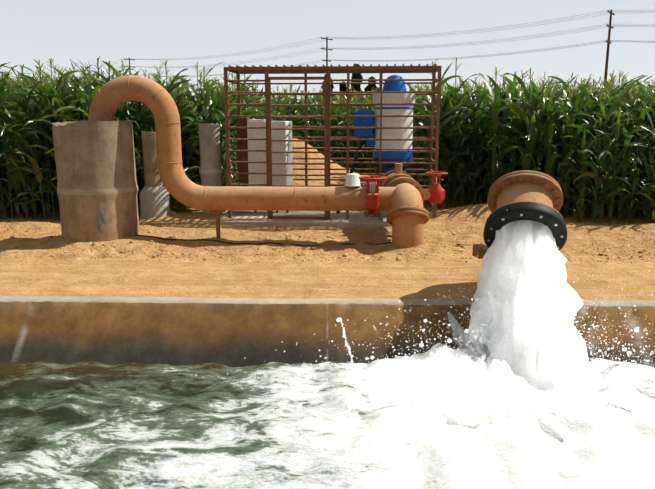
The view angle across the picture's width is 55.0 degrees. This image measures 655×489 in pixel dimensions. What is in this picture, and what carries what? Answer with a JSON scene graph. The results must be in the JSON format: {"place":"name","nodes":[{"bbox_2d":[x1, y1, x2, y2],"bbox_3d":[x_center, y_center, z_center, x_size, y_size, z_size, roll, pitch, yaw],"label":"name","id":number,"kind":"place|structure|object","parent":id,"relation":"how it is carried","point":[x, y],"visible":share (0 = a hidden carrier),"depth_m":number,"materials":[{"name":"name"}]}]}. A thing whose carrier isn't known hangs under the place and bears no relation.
{"place":"outdoors","nodes":[
{"label":"outdoors","id":0,"kind":"place"},
{"bbox_2d":[0,56,284,219],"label":"maize field","id":1,"kind":"structure","parent":0,"point":[32,109],"depth_m":11.69,"materials":[{"name":"green plant"}]},
{"bbox_2d":[0,358,654,488],"bbox_3d":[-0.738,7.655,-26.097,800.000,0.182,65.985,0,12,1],"label":"canal water","id":2,"kind":"structure","parent":0,"point":[89,424],"depth_m":4.69,"materials":[{"name":"liquid"}]},
{"bbox_2d":[302,343,654,442],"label":"foam heap","id":3,"kind":"object","parent":2,"relation":"on","point":[472,404],"visible":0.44,"depth_m":5.24,"materials":[{"name":"white liquid"}]},
{"bbox_2d":[195,203,654,478],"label":"splash droplets","id":4,"kind":"object","parent":3,"relation":"on","point":[523,390],"visible":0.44,"depth_m":5.37},
{"bbox_2d":[447,313,619,378],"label":"splash fingers","id":5,"kind":"object","parent":3,"relation":"on","point":[458,331],"visible":0.48,"depth_m":5.63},
{"bbox_2d":[463,220,593,391],"bbox_3d":[1.735,0.733,5.932,1.410,2.294,2.070,0,12,1],"label":"water jet","id":6,"kind":"object","parent":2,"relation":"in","point":[514,237],"visible":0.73,"depth_m":5.68,"materials":[{"name":"liquid"}]},
{"bbox_2d":[0,131,654,299],"bbox_3d":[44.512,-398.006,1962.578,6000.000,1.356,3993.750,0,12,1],"label":"ground","id":7,"kind":"structure","parent":0,"point":[223,278],"depth_m":8.33,"materials":[{"name":"orange soil"}]},
{"bbox_2d":[52,121,139,241],"bbox_3d":[-3.443,-0.812,9.457,1.163,2.050,1.144,0,12,1],"label":"standpipe","id":8,"kind":"object","parent":7,"relation":"on","point":[95,166],"visible":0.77,"depth_m":8.97,"materials":[{"name":"concrete"}]},
{"bbox_2d":[96,210,110,234],"bbox_3d":[-3.235,-0.345,9.042,0.356,0.520,0.042,-5,12,-22],"label":"paint patch","id":9,"kind":"object","parent":8,"relation":"attached to","point":[102,221],"visible":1,"depth_m":9.03,"materials":[{"name":"grey paint"}]},
{"bbox_2d":[124,58,135,75],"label":"utility pole","id":10,"kind":"object","parent":7,"relation":"on","point":[129,59],"visible":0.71,"depth_m":114.42,"materials":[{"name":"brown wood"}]},
{"bbox_2d":[5,10,654,79],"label":"power line wires","id":11,"kind":"object","parent":10,"relation":"attached to","point":[431,46],"visible":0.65,"depth_m":75.12,"materials":[{"name":"grey metal"}]},
{"bbox_2d":[139,131,170,217],"bbox_3d":[-3.177,-1.131,11.528,0.540,1.850,0.540,0,12,1],"label":"concrete post","id":12,"kind":"object","parent":7,"relation":"on","point":[154,193],"visible":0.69,"depth_m":11.36,"materials":[{"name":"grey concrete"}]},
{"bbox_2d":[198,123,222,213],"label":"concrete pillar","id":13,"kind":"structure","parent":7,"relation":"on","point":[210,170],"depth_m":11.66,"materials":[{"name":"grey concrete"}]},
{"bbox_2d":[88,75,370,238],"bbox_3d":[-1.436,-1.199,9.331,4.154,2.558,0.530,0,12,1],"label":"long pipe","id":14,"kind":"object","parent":7,"relation":"on","point":[111,97],"visible":0.96,"depth_m":9.23,"materials":[{"name":"orange metal"}]},
{"bbox_2d":[345,173,360,186],"bbox_3d":[0.375,-0.942,9.342,0.244,0.210,0.244,0,12,1],"label":"white cap","id":15,"kind":"object","parent":14,"relation":"on","point":[352,179],"visible":0.94,"depth_m":9.25,"materials":[{"name":"white plastic"}]},
{"bbox_2d":[135,234,391,245],"bbox_3d":[-0.980,-0.054,9.344,3.908,0.138,0.202,1,12,3],"label":"cable","id":16,"kind":"object","parent":7,"relation":"on","point":[252,243],"visible":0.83,"depth_m":9.36,"materials":[{"name":"grey rubber"}]},
{"bbox_2d":[321,37,332,76],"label":"utility pole","id":17,"kind":"object","parent":7,"relation":"on","point":[326,48],"visible":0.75,"depth_m":84.37,"materials":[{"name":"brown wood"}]},
{"bbox_2d":[0,296,654,366],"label":"canal wall","id":18,"kind":"structure","parent":7,"relation":"on","point":[229,332],"depth_m":6.25,"materials":[{"name":"concrete"}]},
{"bbox_2d":[0,203,654,297],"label":"soil clods","id":19,"kind":"object","parent":7,"relation":"on","point":[354,247],"visible":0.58,"depth_m":8.84,"materials":[{"name":"brown soil"}]},
{"bbox_2d":[321,74,334,97],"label":"conifer tree","id":20,"kind":"object","parent":7,"relation":"on","point":[332,86],"visible":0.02,"depth_m":114.26,"materials":[{"name":"green plant"}]},
{"bbox_2d":[212,209,444,227],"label":"concrete slab","id":21,"kind":"structure","parent":7,"relation":"on","point":[358,219],"depth_m":11.11,"materials":[{"name":"concrete"}]},
{"bbox_2d":[237,118,292,212],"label":"electric panels","id":22,"kind":"object","parent":21,"relation":"on","point":[261,156],"visible":0.52,"depth_m":11.60,"materials":[{"name":"white metal"}]},
{"bbox_2d":[224,64,441,219],"bbox_3d":[0.101,-1.824,11.470,3.715,2.730,1.130,1,12,4],"label":"metal cage","id":23,"kind":"object","parent":21,"relation":"on","point":[237,70],"visible":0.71,"depth_m":11.00,"materials":[{"name":"brown metal"}]},
{"bbox_2d":[336,75,414,216],"bbox_3d":[0.879,-1.739,11.542,1.510,2.655,0.851,0,12,1],"label":"pump motor","id":24,"kind":"object","parent":21,"relation":"on","point":[393,122],"visible":0.6,"depth_m":11.25,"materials":[{"name":"blue metal"}]},
{"bbox_2d":[337,81,346,106],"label":"conifer tree","id":25,"kind":"object","parent":7,"relation":"on","point":[342,87],"visible":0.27,"depth_m":120.84,"materials":[{"name":"green plant"}]},
{"bbox_2d":[349,63,363,100],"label":"conifer tree","id":26,"kind":"object","parent":7,"relation":"on","point":[355,87],"visible":0.31,"depth_m":116.60,"materials":[{"name":"green plant"}]},
{"bbox_2d":[373,163,430,247],"bbox_3d":[1.202,-0.652,10.173,1.020,1.250,3.052,0,12,1],"label":"pipe elbow","id":27,"kind":"object","parent":7,"relation":"on","point":[403,195],"visible":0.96,"depth_m":8.88,"materials":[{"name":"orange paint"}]},
{"bbox_2d":[359,171,447,214],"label":"red valves","id":28,"kind":"object","parent":27,"relation":"on","point":[436,190],"visible":0.98,"depth_m":9.18,"materials":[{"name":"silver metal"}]},
{"bbox_2d":[472,170,566,258],"bbox_3d":[2.100,0.030,6.618,0.891,1.632,1.203,8,14,33],"label":"outlet","id":29,"kind":"object","parent":7,"relation":"on","point":[516,196],"visible":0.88,"depth_m":6.30,"materials":[{"name":"orange paint"}]},
{"bbox_2d":[603,9,614,94],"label":"utility pole","id":30,"kind":"object","parent":7,"relation":"on","point":[608,45],"visible":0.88,"depth_m":63.49,"materials":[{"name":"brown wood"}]},
{"bbox_2d":[0,0,654,103],"label":"sky","id":31,"kind":"structure","parent":0,"point":[62,31],"materials":[{"name":"white"}]},
{"bbox_2d":[364,76,378,106],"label":"conifer tree","id":32,"kind":"object","parent":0,"point":[369,87],"visible":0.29,"depth_m":114.74,"materials":[{"name":"green plant"}]},
{"bbox_2d":[184,80,577,172],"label":"maize field","id":33,"kind":"structure","parent":0,"point":[316,110],"depth_m":20.22,"materials":[{"name":"green plant"}]},
{"bbox_2d":[374,58,654,224],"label":"maize field","id":34,"kind":"structure","parent":0,"point":[593,146],"depth_m":11.77,"materials":[{"name":"green plant"}]}
]}

